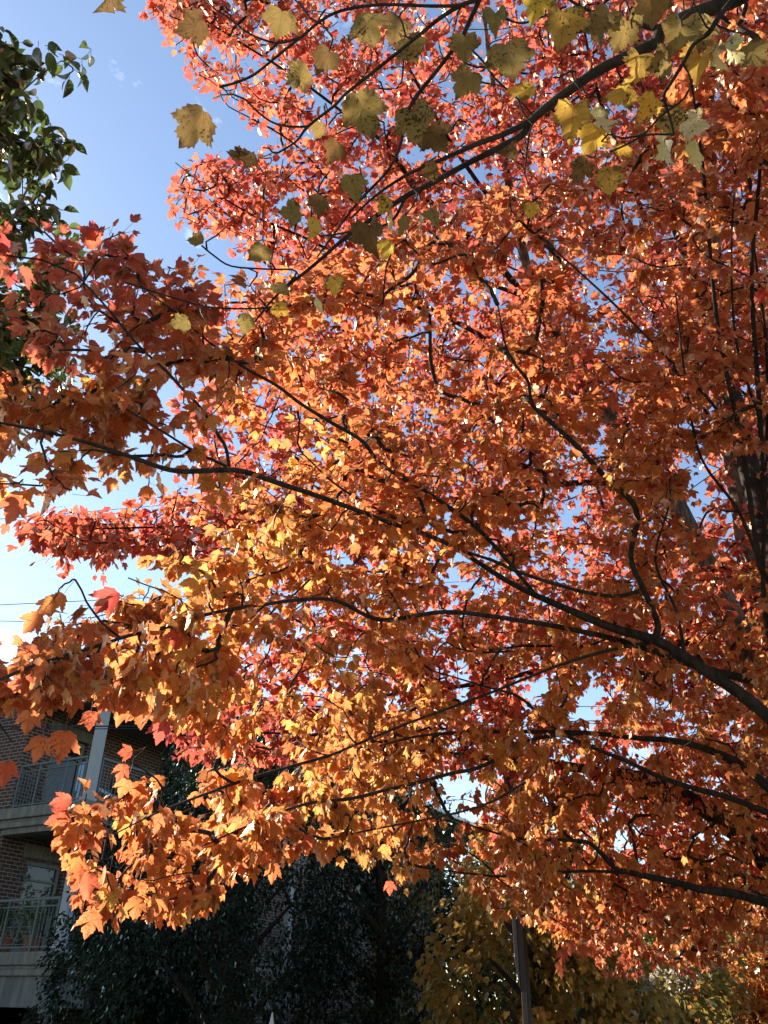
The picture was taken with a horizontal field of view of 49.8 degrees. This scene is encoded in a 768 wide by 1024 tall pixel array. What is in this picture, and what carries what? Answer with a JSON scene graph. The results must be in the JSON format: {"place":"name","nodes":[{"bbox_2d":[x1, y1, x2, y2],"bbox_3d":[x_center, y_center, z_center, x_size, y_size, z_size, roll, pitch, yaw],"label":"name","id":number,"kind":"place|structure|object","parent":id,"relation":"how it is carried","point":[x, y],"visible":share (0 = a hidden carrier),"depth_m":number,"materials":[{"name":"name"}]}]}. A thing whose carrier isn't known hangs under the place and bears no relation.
{"place":"outdoors","nodes":[
{"label":"outdoors","id":0,"kind":"place"},
{"bbox_2d":[109,777,132,797],"bbox_3d":[-6.474,6.994,20.288,0.607,1.053,0.590,-15,-34,25],"label":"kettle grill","id":1,"kind":"object","parent":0,"point":[113,789],"visible":0.18,"depth_m":20.24,"materials":[{"name":"metal"}]},
{"bbox_2d":[0,663,483,1023],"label":"brick apartment building","id":2,"kind":"structure","parent":0,"point":[28,796],"depth_m":19.66,"materials":[{"name":"brick"}]},
{"bbox_2d":[0,902,45,951],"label":"potted plant","id":3,"kind":"object","parent":2,"relation":"on","point":[7,938],"visible":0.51,"depth_m":17.99,"materials":[{"name":"green plant"}]},
{"bbox_2d":[3,901,51,951],"bbox_3d":[-7.641,8.798,17.655,1.732,1.036,0.384,-15,-34,25],"label":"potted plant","id":4,"kind":"object","parent":2,"relation":"on","point":[33,913],"visible":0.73,"depth_m":17.72,"materials":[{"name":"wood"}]},
{"bbox_2d":[0,851,63,951],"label":"potted plant","id":5,"kind":"object","parent":2,"relation":"on","point":[26,937],"visible":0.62,"depth_m":17.88,"materials":[{"name":"green plant"}]},
{"bbox_2d":[11,860,60,951],"bbox_3d":[-8.197,9.253,19.334,0.120,2.000,1.060,-15,-34,25],"label":"balcony door","id":6,"kind":"structure","parent":2,"relation":"in","point":[41,877],"depth_m":19.53,"materials":[{"name":"paint"}]},
{"bbox_2d":[37,889,77,938],"bbox_3d":[-7.037,8.728,17.664,0.737,1.216,0.982,-3,-31,7],"label":"potted plant","id":7,"kind":"object","parent":2,"relation":"on","point":[46,891],"visible":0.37,"depth_m":17.67,"materials":[{"name":"green plant"}]},
{"bbox_2d":[40,743,84,804],"bbox_3d":[-8.153,6.742,20.843,0.120,2.000,1.060,-15,-34,25],"label":"balcony door","id":8,"kind":"structure","parent":2,"relation":"in","point":[70,755],"depth_m":20.91,"materials":[{"name":"paint"}]},
{"bbox_2d":[75,762,112,804],"bbox_3d":[-6.776,6.434,19.426,0.640,1.110,0.660,-4,-31,8],"label":"patio chair","id":9,"kind":"object","parent":2,"relation":"on","point":[79,785],"visible":0.29,"depth_m":19.27,"materials":[{"name":"blue fabric"}]},
{"bbox_2d":[7,621,446,628],"bbox_3d":[-9.993,4.162,31.937,52.983,13.953,0.024,23,-38,-32],"label":"overhead cable","id":10,"kind":"object","parent":2,"relation":"on","point":[80,622],"visible":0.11,"depth_m":29.90,"materials":[{"name":"black rubber"}]},
{"bbox_2d":[0,580,484,604],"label":"overhead cable","id":11,"kind":"object","parent":2,"relation":"on","point":[149,597],"visible":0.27,"depth_m":31.09,"materials":[{"name":"black rubber"}]},
{"bbox_2d":[3,476,490,518],"bbox_3d":[-10.648,-0.236,34.248,54.734,27.534,0.024,24,-38,-33],"label":"overhead cable","id":12,"kind":"object","parent":2,"relation":"on","point":[134,507],"visible":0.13,"depth_m":33.84,"materials":[{"name":"black rubber"}]},
{"bbox_2d":[269,1012,273,1023],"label":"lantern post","id":13,"kind":"object","parent":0,"point":[272,1020],"visible":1,"depth_m":7.61,"materials":[{"name":"metal"}]},
{"bbox_2d":[0,723,593,729],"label":"overhead cable","id":14,"kind":"object","parent":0,"point":[105,728],"visible":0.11,"depth_m":15.42,"materials":[{"name":"black rubber"}]},
{"bbox_2d":[3,720,601,726],"bbox_3d":[-4.768,4.056,16.071,29.487,5.553,0.026,20,-36,-29],"label":"overhead cable","id":15,"kind":"object","parent":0,"point":[147,725],"visible":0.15,"depth_m":15.67,"materials":[{"name":"black rubber"}]},
{"bbox_2d":[0,0,767,1008],"label":"sky","id":16,"kind":"structure","parent":0,"point":[124,123],"materials":[{"name":"blue"}]},
{"label":"ground","id":17,"kind":"structure","parent":0,"visible":0},
{"bbox_2d":[0,26,94,436],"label":"green pear tree","id":18,"kind":"object","parent":17,"relation":"on","point":[28,159],"visible":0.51,"depth_m":4.51,"materials":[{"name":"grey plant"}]},
{"bbox_2d":[19,860,205,1023],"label":"evergreen tree","id":19,"kind":"object","parent":17,"relation":"on","point":[172,1009],"visible":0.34,"depth_m":11.81,"materials":[{"name":"green plant"}]},
{"bbox_2d":[118,683,269,1023],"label":"evergreen tree","id":20,"kind":"object","parent":17,"relation":"on","point":[200,1000],"visible":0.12,"depth_m":13.49,"materials":[{"name":"green plant"}]},
{"bbox_2d":[57,702,382,1023],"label":"evergreen tree","id":21,"kind":"object","parent":17,"relation":"on","point":[230,990],"visible":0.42,"depth_m":10.75,"materials":[{"name":"green plant"}]},
{"bbox_2d":[254,727,510,1023],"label":"evergreen tree","id":22,"kind":"object","parent":17,"relation":"on","point":[382,934],"visible":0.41,"depth_m":11.94,"materials":[{"name":"green plant"}]},
{"bbox_2d":[0,0,767,982],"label":"orange maple tree","id":23,"kind":"object","parent":17,"relation":"on","point":[190,676],"visible":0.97,"depth_m":4.46,"materials":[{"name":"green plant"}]},
{"bbox_2d":[0,0,767,890],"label":"red maple tree","id":24,"kind":"object","parent":17,"relation":"on","point":[84,534],"visible":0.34,"depth_m":7.59,"materials":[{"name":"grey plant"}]},
{"bbox_2d":[93,0,767,342],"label":"yellow maple tree","id":25,"kind":"object","parent":17,"relation":"on","point":[696,27],"visible":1,"depth_m":1.63,"materials":[{"name":"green plant"}]},
{"bbox_2d":[351,848,616,1023],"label":"background tree","id":26,"kind":"object","parent":17,"relation":"on","point":[423,904],"visible":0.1,"depth_m":25.50,"materials":[{"name":"green plant"}]},
{"bbox_2d":[500,668,531,1023],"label":"street post","id":27,"kind":"object","parent":17,"relation":"on","point":[520,948],"visible":0.19,"depth_m":7.13,"materials":[{"name":"grey metal"}]},
{"bbox_2d":[407,809,688,1023],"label":"ochre maple tree","id":28,"kind":"object","parent":17,"relation":"on","point":[548,986],"visible":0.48,"depth_m":9.67,"materials":[{"name":"yellow plant"}]},
{"bbox_2d":[439,873,764,1023],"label":"olive maple tree","id":29,"kind":"object","parent":17,"relation":"on","point":[716,1001],"visible":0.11,"depth_m":11.10,"materials":[{"name":"green plant"}]},
{"bbox_2d":[611,896,727,1022],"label":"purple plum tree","id":30,"kind":"object","parent":17,"relation":"on","point":[637,984],"visible":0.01,"depth_m":18.18,"materials":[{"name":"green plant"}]},
{"bbox_2d":[626,882,764,1023],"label":"sunlit golden tree","id":31,"kind":"object","parent":17,"relation":"on","point":[650,945],"visible":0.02,"depth_m":15.60,"materials":[{"name":"yellow plant"}]},
{"bbox_2d":[642,927,751,1023],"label":"silvery shrub","id":32,"kind":"object","parent":17,"relation":"on","point":[683,979],"visible":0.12,"depth_m":12.93,"materials":[{"name":"green plant"}]},
{"bbox_2d":[680,831,766,976],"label":"background tree","id":33,"kind":"object","parent":17,"relation":"on","point":[709,858],"depth_m":20.27,"materials":[{"name":"green plant"}]},
{"bbox_2d":[683,912,767,1023],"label":"orange sapling tree","id":34,"kind":"object","parent":17,"relation":"on","point":[759,1005],"visible":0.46,"depth_m":11.80,"materials":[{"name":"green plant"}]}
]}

